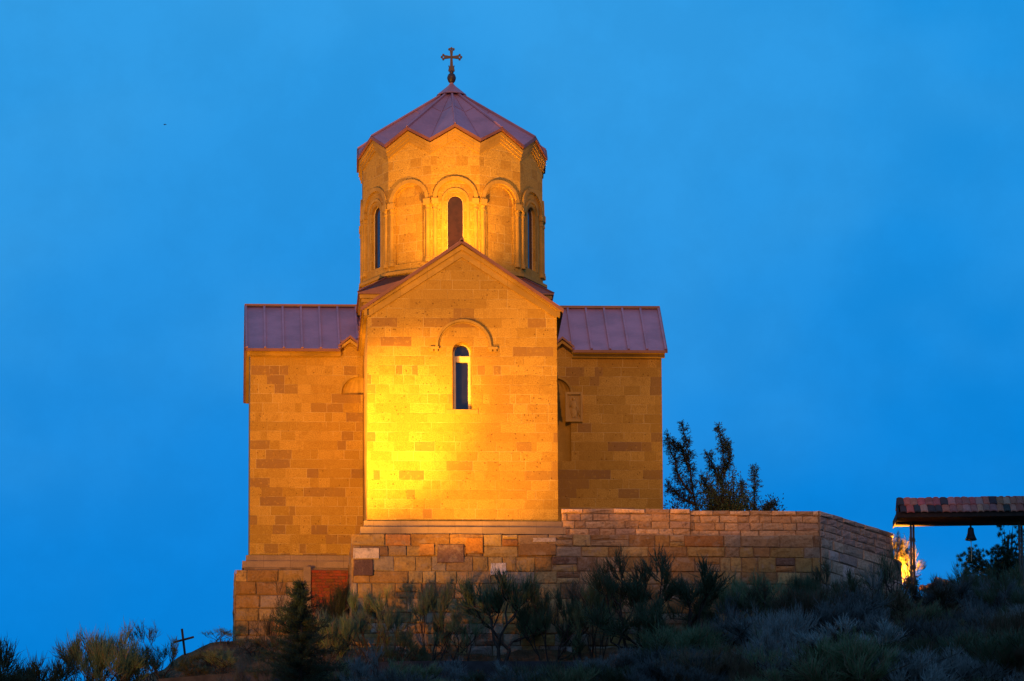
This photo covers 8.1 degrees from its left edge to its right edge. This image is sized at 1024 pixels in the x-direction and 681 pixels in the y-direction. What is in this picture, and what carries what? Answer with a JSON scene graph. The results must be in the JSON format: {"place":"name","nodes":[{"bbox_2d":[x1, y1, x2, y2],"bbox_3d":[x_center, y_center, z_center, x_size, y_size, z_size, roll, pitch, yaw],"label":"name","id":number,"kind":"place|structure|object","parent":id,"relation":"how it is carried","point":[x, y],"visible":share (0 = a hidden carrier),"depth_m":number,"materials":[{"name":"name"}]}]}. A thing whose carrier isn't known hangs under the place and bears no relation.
{"place":"outdoors","nodes":[
{"label":"outdoors","id":0,"kind":"place"},
{"bbox_2d":[0,0,1023,680],"label":"sky","id":1,"kind":"structure","parent":0,"point":[819,204],"materials":[{"name":"blue"}]},
{"bbox_2d":[131,580,1023,680],"bbox_3d":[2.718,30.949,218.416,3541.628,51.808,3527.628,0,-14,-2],"label":"ground","id":2,"kind":"structure","parent":0,"point":[241,655],"depth_m":226.05,"materials":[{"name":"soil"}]},
{"bbox_2d":[2,670,39,680],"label":"broom shrub","id":3,"kind":"object","parent":2,"relation":"on","point":[12,676],"visible":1,"depth_m":224.22,"materials":[{"name":"green plant"}]},
{"bbox_2d":[0,634,81,680],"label":"broom shrub","id":4,"kind":"object","parent":2,"relation":"on","point":[8,657],"visible":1,"depth_m":224.97,"materials":[{"name":"green plant"}]},
{"bbox_2d":[48,630,112,680],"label":"broom shrub","id":5,"kind":"object","parent":2,"relation":"on","point":[75,677],"visible":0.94,"depth_m":225.58,"materials":[{"name":"green plant"}]},
{"bbox_2d":[57,615,158,680],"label":"broom shrub","id":6,"kind":"object","parent":2,"relation":"on","point":[104,653],"visible":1,"depth_m":225.03,"materials":[{"name":"green plant"}]},
{"bbox_2d":[110,619,200,680],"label":"broom shrub","id":7,"kind":"object","parent":2,"relation":"on","point":[153,658],"visible":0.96,"depth_m":226.67,"materials":[{"name":"green plant"}]},
{"bbox_2d":[173,655,212,676],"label":"broom shrub","id":8,"kind":"object","parent":2,"relation":"on","point":[185,668],"visible":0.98,"depth_m":225.26,"materials":[{"name":"green plant"}]},
{"bbox_2d":[191,649,219,665],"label":"broom shrub","id":9,"kind":"object","parent":2,"relation":"on","point":[197,656],"visible":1,"depth_m":226.75,"materials":[{"name":"green plant"}]},
{"bbox_2d":[202,646,239,673],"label":"broom shrub","id":10,"kind":"object","parent":2,"relation":"on","point":[228,657],"visible":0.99,"depth_m":225.75,"materials":[{"name":"green plant"}]},
{"bbox_2d":[202,628,242,643],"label":"broom shrub","id":11,"kind":"object","parent":2,"relation":"on","point":[226,633],"visible":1,"depth_m":229.73,"materials":[{"name":"green plant"}]},
{"bbox_2d":[236,635,278,656],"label":"broom shrub","id":12,"kind":"object","parent":2,"relation":"on","point":[256,645],"visible":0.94,"depth_m":228.05,"materials":[{"name":"green plant"}]},
{"bbox_2d":[245,570,310,661],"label":"broom shrub","id":13,"kind":"object","parent":2,"relation":"on","point":[266,630],"visible":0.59,"depth_m":226.90,"materials":[{"name":"green plant"}]},
{"bbox_2d":[232,567,347,646],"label":"base wall","id":14,"kind":"structure","parent":2,"relation":"on","point":[255,592],"depth_m":231.39,"materials":[{"name":"stone"}]},
{"bbox_2d":[243,577,352,680],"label":"conifer tree","id":15,"kind":"object","parent":2,"relation":"on","point":[299,618],"visible":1,"depth_m":217.12,"materials":[{"name":"green plant"}]},
{"bbox_2d":[277,602,358,664],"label":"broom shrub","id":16,"kind":"object","parent":2,"relation":"on","point":[337,634],"visible":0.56,"depth_m":223.84,"materials":[{"name":"green plant"}]},
{"bbox_2d":[314,578,349,648],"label":"broom shrub","id":17,"kind":"object","parent":2,"relation":"on","point":[338,603],"visible":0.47,"depth_m":229.10,"materials":[{"name":"green plant"}]},
{"bbox_2d":[314,655,354,680],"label":"broom shrub","id":18,"kind":"object","parent":2,"relation":"on","point":[346,672],"visible":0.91,"depth_m":218.26,"materials":[{"name":"green plant"}]},
{"bbox_2d":[332,585,393,662],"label":"broom shrub","id":19,"kind":"object","parent":2,"relation":"on","point":[371,606],"visible":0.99,"depth_m":223.79,"materials":[{"name":"green plant"}]},
{"bbox_2d":[335,639,394,680],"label":"broom shrub","id":20,"kind":"object","parent":2,"relation":"on","point":[361,670],"visible":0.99,"depth_m":216.23,"materials":[{"name":"green plant"}]},
{"bbox_2d":[362,606,416,661],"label":"broom shrub","id":21,"kind":"object","parent":2,"relation":"on","point":[390,618],"visible":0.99,"depth_m":223.43,"materials":[{"name":"green plant"}]},
{"bbox_2d":[158,661,635,680],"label":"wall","id":22,"kind":"structure","parent":2,"relation":"on","point":[486,666],"depth_m":222.15,"materials":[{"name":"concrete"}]},
{"bbox_2d":[361,662,435,680],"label":"broom shrub","id":23,"kind":"object","parent":2,"relation":"on","point":[396,678],"visible":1,"depth_m":215.51,"materials":[{"name":"green plant"}]},
{"bbox_2d":[374,625,438,660],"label":"broom shrub","id":24,"kind":"object","parent":2,"relation":"on","point":[422,654],"visible":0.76,"depth_m":222.87,"materials":[{"name":"green plant"}]},
{"bbox_2d":[380,656,449,680],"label":"broom shrub","id":25,"kind":"object","parent":2,"relation":"on","point":[429,672],"visible":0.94,"depth_m":217.03,"materials":[{"name":"green plant"}]},
{"bbox_2d":[406,579,472,660],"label":"broom shrub","id":26,"kind":"object","parent":2,"relation":"on","point":[429,598],"visible":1,"depth_m":224.18,"materials":[{"name":"green plant"}]},
{"bbox_2d":[428,655,473,680],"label":"broom shrub","id":27,"kind":"object","parent":2,"relation":"on","point":[455,674],"visible":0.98,"depth_m":218.55,"materials":[{"name":"green plant"}]},
{"bbox_2d":[431,611,490,660],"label":"broom shrub","id":28,"kind":"object","parent":2,"relation":"on","point":[463,636],"visible":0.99,"depth_m":223.69,"materials":[{"name":"green plant"}]},
{"bbox_2d":[458,668,497,680],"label":"broom shrub","id":29,"kind":"object","parent":2,"relation":"on","point":[479,676],"visible":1,"depth_m":217.24,"materials":[{"name":"green plant"}]},
{"bbox_2d":[450,562,548,660],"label":"broom shrub","id":30,"kind":"object","parent":2,"relation":"on","point":[489,604],"visible":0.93,"depth_m":223.76,"materials":[{"name":"green plant"}]},
{"bbox_2d":[486,665,551,680],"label":"broom shrub","id":31,"kind":"object","parent":2,"relation":"on","point":[507,678],"visible":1,"depth_m":216.51,"materials":[{"name":"green plant"}]},
{"bbox_2d":[512,577,587,660],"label":"broom shrub","id":32,"kind":"object","parent":2,"relation":"on","point":[537,610],"visible":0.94,"depth_m":223.97,"materials":[{"name":"green plant"}]},
{"bbox_2d":[537,660,604,680],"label":"broom shrub","id":33,"kind":"object","parent":2,"relation":"on","point":[583,674],"visible":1,"depth_m":216.20,"materials":[{"name":"green plant"}]},
{"bbox_2d":[545,567,616,659],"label":"broom shrub","id":34,"kind":"object","parent":2,"relation":"on","point":[573,592],"visible":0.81,"depth_m":224.87,"materials":[{"name":"green plant"}]},
{"bbox_2d":[348,508,819,655],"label":"terrace wall","id":35,"kind":"structure","parent":2,"relation":"on","point":[772,544],"depth_m":226.95,"materials":[{"name":"stone"}]},
{"bbox_2d":[565,656,620,680],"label":"broom shrub","id":36,"kind":"object","parent":2,"relation":"on","point":[595,664],"visible":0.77,"depth_m":217.53,"materials":[{"name":"green plant"}]},
{"bbox_2d":[569,580,627,661],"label":"broom shrub","id":37,"kind":"object","parent":2,"relation":"on","point":[598,598],"visible":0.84,"depth_m":223.81,"materials":[{"name":"green plant"}]},
{"bbox_2d":[566,659,641,680],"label":"broom shrub","id":38,"kind":"object","parent":2,"relation":"on","point":[608,675],"visible":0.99,"depth_m":216.88,"materials":[{"name":"green plant"}]},
{"bbox_2d":[581,643,671,679],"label":"broom shrub","id":39,"kind":"object","parent":2,"relation":"on","point":[623,658],"visible":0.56,"depth_m":219.01,"materials":[{"name":"green plant"}]},
{"bbox_2d":[580,541,687,661],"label":"broom shrub","id":40,"kind":"object","parent":2,"relation":"on","point":[607,584],"visible":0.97,"depth_m":223.09,"materials":[{"name":"green plant"}]},
{"bbox_2d":[610,592,678,662],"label":"broom shrub","id":41,"kind":"object","parent":2,"relation":"on","point":[661,625],"visible":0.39,"depth_m":222.97,"materials":[{"name":"green plant"}]},
{"bbox_2d":[618,629,676,680],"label":"broom shrub","id":42,"kind":"object","parent":2,"relation":"on","point":[656,646],"visible":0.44,"depth_m":218.28,"materials":[{"name":"green plant"}]},
{"bbox_2d":[578,543,734,646],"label":"broom shrub","id":43,"kind":"object","parent":2,"relation":"on","point":[706,585],"visible":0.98,"depth_m":223.19,"materials":[{"name":"green plant"}]},
{"bbox_2d":[627,644,720,680],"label":"broom shrub","id":44,"kind":"object","parent":2,"relation":"on","point":[653,667],"visible":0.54,"depth_m":217.51,"materials":[{"name":"green plant"}]},
{"bbox_2d":[628,615,735,680],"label":"broom shrub","id":45,"kind":"object","parent":2,"relation":"on","point":[696,637],"visible":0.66,"depth_m":219.01,"materials":[{"name":"green plant"}]},
{"bbox_2d":[637,648,734,680],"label":"broom shrub","id":46,"kind":"object","parent":2,"relation":"on","point":[668,669],"visible":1,"depth_m":214.68,"materials":[{"name":"green plant"}]},
{"bbox_2d":[647,639,744,680],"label":"broom shrub","id":47,"kind":"object","parent":2,"relation":"on","point":[682,658],"visible":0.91,"depth_m":216.20,"materials":[{"name":"green plant"}]},
{"bbox_2d":[679,594,731,644],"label":"broom shrub","id":48,"kind":"object","parent":2,"relation":"on","point":[710,614],"visible":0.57,"depth_m":224.23,"materials":[{"name":"green plant"}]},
{"bbox_2d":[705,589,753,659],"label":"broom shrub","id":49,"kind":"object","parent":2,"relation":"on","point":[730,608],"visible":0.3,"depth_m":221.71,"materials":[{"name":"green plant"}]},
{"bbox_2d":[695,604,766,662],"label":"broom shrub","id":50,"kind":"object","parent":2,"relation":"on","point":[728,634],"visible":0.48,"depth_m":219.92,"materials":[{"name":"green plant"}]},
{"bbox_2d":[705,563,794,625],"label":"broom shrub","id":51,"kind":"object","parent":2,"relation":"on","point":[733,587],"visible":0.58,"depth_m":224.67,"materials":[{"name":"green plant"}]},
{"bbox_2d":[697,611,809,672],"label":"broom shrub","id":52,"kind":"object","parent":2,"relation":"on","point":[738,629],"visible":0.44,"depth_m":218.40,"materials":[{"name":"green plant"}]},
{"bbox_2d":[726,576,802,633],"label":"broom shrub","id":53,"kind":"object","parent":2,"relation":"on","point":[749,605],"visible":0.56,"depth_m":222.46,"materials":[{"name":"green plant"}]},
{"bbox_2d":[732,625,809,676],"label":"broom shrub","id":54,"kind":"object","parent":2,"relation":"on","point":[767,641],"visible":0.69,"depth_m":215.32,"materials":[{"name":"green plant"}]},
{"bbox_2d":[731,599,824,656],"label":"broom shrub","id":55,"kind":"object","parent":2,"relation":"on","point":[783,623],"visible":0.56,"depth_m":218.40,"materials":[{"name":"green plant"}]},
{"bbox_2d":[786,567,820,603],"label":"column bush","id":56,"kind":"object","parent":2,"relation":"on","point":[792,582],"visible":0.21,"depth_m":224.98,"materials":[{"name":"green plant"}]},
{"bbox_2d":[766,576,844,635],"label":"broom shrub","id":57,"kind":"object","parent":2,"relation":"on","point":[805,603],"visible":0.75,"depth_m":220.62,"materials":[{"name":"green plant"}]},
{"bbox_2d":[782,619,844,680],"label":"broom shrub","id":58,"kind":"object","parent":2,"relation":"on","point":[815,647],"visible":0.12,"depth_m":216.97,"materials":[{"name":"green plant"}]},
{"bbox_2d":[794,553,867,609],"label":"broom shrub","id":59,"kind":"object","parent":2,"relation":"on","point":[850,578],"visible":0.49,"depth_m":225.18,"materials":[{"name":"green plant"}]},
{"bbox_2d":[793,624,872,680],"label":"broom shrub","id":60,"kind":"object","parent":2,"relation":"on","point":[842,638],"visible":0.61,"depth_m":214.75,"materials":[{"name":"green plant"}]},
{"bbox_2d":[776,613,912,669],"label":"broom shrub","id":61,"kind":"object","parent":2,"relation":"on","point":[845,623],"visible":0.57,"depth_m":216.37,"materials":[{"name":"green plant"}]},
{"bbox_2d":[776,631,920,680],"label":"broom shrub","id":62,"kind":"object","parent":2,"relation":"on","point":[841,660],"visible":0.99,"depth_m":212.39,"materials":[{"name":"green plant"}]},
{"bbox_2d":[802,577,896,633],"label":"broom shrub","id":63,"kind":"object","parent":2,"relation":"on","point":[864,592],"visible":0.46,"depth_m":222.48,"materials":[{"name":"green plant"}]},
{"bbox_2d":[804,589,895,648],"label":"broom shrub","id":64,"kind":"object","parent":2,"relation":"on","point":[861,612],"visible":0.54,"depth_m":219.92,"materials":[{"name":"green plant"}]},
{"bbox_2d":[809,583,894,638],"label":"broom shrub","id":65,"kind":"object","parent":2,"relation":"on","point":[853,599],"visible":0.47,"depth_m":220.98,"materials":[{"name":"green plant"}]},
{"bbox_2d":[818,511,901,598],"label":"angled wall","id":66,"kind":"structure","parent":2,"relation":"on","point":[857,547],"depth_m":229.00,"materials":[{"name":"stone"}]},
{"bbox_2d":[836,560,895,623],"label":"broom shrub","id":67,"kind":"object","parent":2,"relation":"on","point":[873,581],"visible":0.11,"depth_m":225.34,"materials":[{"name":"green plant"}]},
{"bbox_2d":[836,611,906,644],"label":"broom shrub","id":68,"kind":"object","parent":2,"relation":"on","point":[867,624],"visible":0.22,"depth_m":218.40,"materials":[{"name":"green plant"}]},
{"bbox_2d":[859,545,916,618],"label":"broom shrub","id":69,"kind":"object","parent":2,"relation":"on","point":[885,573],"visible":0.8,"depth_m":226.88,"materials":[{"name":"green plant"}]},
{"bbox_2d":[822,645,961,680],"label":"broom shrub","id":70,"kind":"object","parent":2,"relation":"on","point":[906,658],"visible":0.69,"depth_m":212.90,"materials":[{"name":"green plant"}]},
{"bbox_2d":[869,587,915,621],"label":"broom shrub","id":71,"kind":"object","parent":2,"relation":"on","point":[888,599],"visible":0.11,"depth_m":226.76,"materials":[{"name":"green plant"}]},
{"bbox_2d":[861,628,951,662],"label":"broom shrub","id":72,"kind":"object","parent":2,"relation":"on","point":[924,642],"visible":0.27,"depth_m":216.25,"materials":[{"name":"green plant"}]},
{"bbox_2d":[852,644,968,680],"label":"broom shrub","id":73,"kind":"object","parent":2,"relation":"on","point":[900,677],"visible":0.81,"depth_m":212.23,"materials":[{"name":"green plant"}]},
{"bbox_2d":[852,584,968,632],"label":"broom shrub","id":74,"kind":"object","parent":2,"relation":"on","point":[902,600],"visible":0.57,"depth_m":221.18,"materials":[{"name":"green plant"}]},
{"bbox_2d":[893,532,927,587],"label":"broom shrub","id":75,"kind":"object","parent":2,"relation":"on","point":[903,558],"visible":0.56,"depth_m":232.20,"materials":[{"name":"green plant"}]},
{"bbox_2d":[862,610,985,658],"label":"broom shrub","id":76,"kind":"object","parent":2,"relation":"on","point":[909,625],"visible":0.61,"depth_m":217.37,"materials":[{"name":"green plant"}]},
{"bbox_2d":[899,575,984,635],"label":"broom shrub","id":77,"kind":"object","parent":2,"relation":"on","point":[941,593],"visible":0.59,"depth_m":222.66,"materials":[{"name":"green plant"}]},
{"bbox_2d":[897,577,998,628],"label":"broom shrub","id":78,"kind":"object","parent":2,"relation":"on","point":[961,591],"visible":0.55,"depth_m":222.37,"materials":[{"name":"green plant"}]},
{"bbox_2d":[920,571,975,607],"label":"broom shrub","id":79,"kind":"object","parent":2,"relation":"on","point":[938,582],"visible":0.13,"depth_m":228.05,"materials":[{"name":"green plant"}]},
{"bbox_2d":[886,642,1013,680],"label":"broom shrub","id":80,"kind":"object","parent":2,"relation":"on","point":[965,670],"visible":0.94,"depth_m":213.43,"materials":[{"name":"green plant"}]},
{"bbox_2d":[893,496,1023,588],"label":"bell shelter","id":81,"kind":"object","parent":2,"relation":"on","point":[911,513],"visible":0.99,"depth_m":230.99,"materials":[{"name":"wood"}]},
{"bbox_2d":[965,525,976,560],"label":"bell","id":82,"kind":"object","parent":81,"relation":"hanging from","point":[970,536],"visible":1,"depth_m":231.07,"materials":[{"name":"metal"}]},
{"bbox_2d":[927,554,1004,603],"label":"broom shrub","id":83,"kind":"object","parent":2,"relation":"on","point":[975,578],"visible":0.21,"depth_m":228.04,"materials":[{"name":"green plant"}]},
{"bbox_2d":[942,595,994,680],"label":"broom shrub","id":84,"kind":"object","parent":2,"relation":"on","point":[971,611],"visible":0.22,"depth_m":217.84,"materials":[{"name":"green plant"}]},
{"bbox_2d":[936,620,1023,680],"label":"broom shrub","id":85,"kind":"object","parent":2,"relation":"on","point":[972,649],"visible":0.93,"depth_m":213.80,"materials":[{"name":"green plant"}]},
{"bbox_2d":[956,598,1023,666],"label":"broom shrub","id":86,"kind":"object","parent":2,"relation":"on","point":[1013,620],"visible":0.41,"depth_m":217.32,"materials":[{"name":"green plant"}]},
{"bbox_2d":[957,525,1023,583],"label":"pine tree","id":87,"kind":"object","parent":2,"relation":"on","point":[1007,554],"visible":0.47,"depth_m":232.81,"materials":[{"name":"green plant"}]},
{"bbox_2d":[957,571,1023,615],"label":"broom shrub","id":88,"kind":"object","parent":2,"relation":"on","point":[1001,596],"visible":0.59,"depth_m":223.77,"materials":[{"name":"green plant"}]},
{"bbox_2d":[963,567,1023,622],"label":"broom shrub","id":89,"kind":"object","parent":2,"relation":"on","point":[1015,597],"visible":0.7,"depth_m":221.71,"materials":[{"name":"green plant"}]},
{"bbox_2d":[981,643,1023,680],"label":"broom shrub","id":90,"kind":"object","parent":2,"relation":"on","point":[1020,657],"visible":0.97,"depth_m":213.61,"materials":[{"name":"green plant"}]},
{"bbox_2d":[1000,562,1023,610],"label":"broom shrub","id":91,"kind":"object","parent":2,"relation":"on","point":[1016,573],"visible":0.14,"depth_m":227.62,"materials":[{"name":"green plant"}]},
{"bbox_2d":[1000,667,1023,680],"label":"broom shrub","id":92,"kind":"object","parent":2,"relation":"on","point":[1021,675],"visible":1,"depth_m":212.50,"materials":[{"name":"green plant"}]},
{"bbox_2d":[780,645,822,680],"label":"broom shrub","id":93,"kind":"object","parent":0,"point":[787,677],"visible":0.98,"depth_m":213.02,"materials":[{"name":"green plant"}]},
{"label":"terrace","id":94,"kind":"structure","parent":0,"visible":0},
{"bbox_2d":[242,47,667,569],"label":"church","id":95,"kind":"structure","parent":94,"relation":"on","point":[455,369],"depth_m":233.05,"materials":[{"name":"beige stone"}]},
{"bbox_2d":[374,207,379,269],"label":"drum window","id":96,"kind":"structure","parent":95,"relation":"in","point":[377,212],"depth_m":236.81,"materials":[{"name":"blue glass"}]},
{"bbox_2d":[447,196,463,248],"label":"drum window","id":97,"kind":"structure","parent":95,"relation":"in","point":[455,231],"depth_m":235.48,"materials":[{"name":"brown glass"}]},
{"bbox_2d":[453,345,470,408],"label":"window","id":98,"kind":"structure","parent":95,"relation":"in","point":[461,354],"depth_m":228.85,"materials":[{"name":"black glass"}]},
{"bbox_2d":[528,208,532,269],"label":"drum window","id":99,"kind":"structure","parent":95,"relation":"in","point":[530,218],"depth_m":237.04,"materials":[{"name":"blue glass"}]},
{"bbox_2d":[662,419,706,510],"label":"slender tree","id":100,"kind":"object","parent":94,"relation":"on","point":[676,447],"visible":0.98,"depth_m":238.91,"materials":[{"name":"green plant"}]},
{"bbox_2d":[698,422,735,498],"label":"slender tree","id":101,"kind":"object","parent":94,"relation":"on","point":[725,443],"visible":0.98,"depth_m":239.07,"materials":[{"name":"green plant"}]},
{"bbox_2d":[689,465,755,510],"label":"leafy bush","id":102,"kind":"object","parent":94,"relation":"on","point":[723,502],"visible":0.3,"depth_m":237.43,"materials":[{"name":"green plant"}]},
{"bbox_2d":[735,463,774,510],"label":"slender tree","id":103,"kind":"object","parent":94,"relation":"on","point":[754,475],"visible":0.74,"depth_m":239.04,"materials":[{"name":"green plant"}]},
{"bbox_2d":[745,493,786,510],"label":"leafy bush","id":104,"kind":"object","parent":94,"relation":"on","point":[770,507],"visible":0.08,"depth_m":237.55,"materials":[{"name":"green plant"}]},
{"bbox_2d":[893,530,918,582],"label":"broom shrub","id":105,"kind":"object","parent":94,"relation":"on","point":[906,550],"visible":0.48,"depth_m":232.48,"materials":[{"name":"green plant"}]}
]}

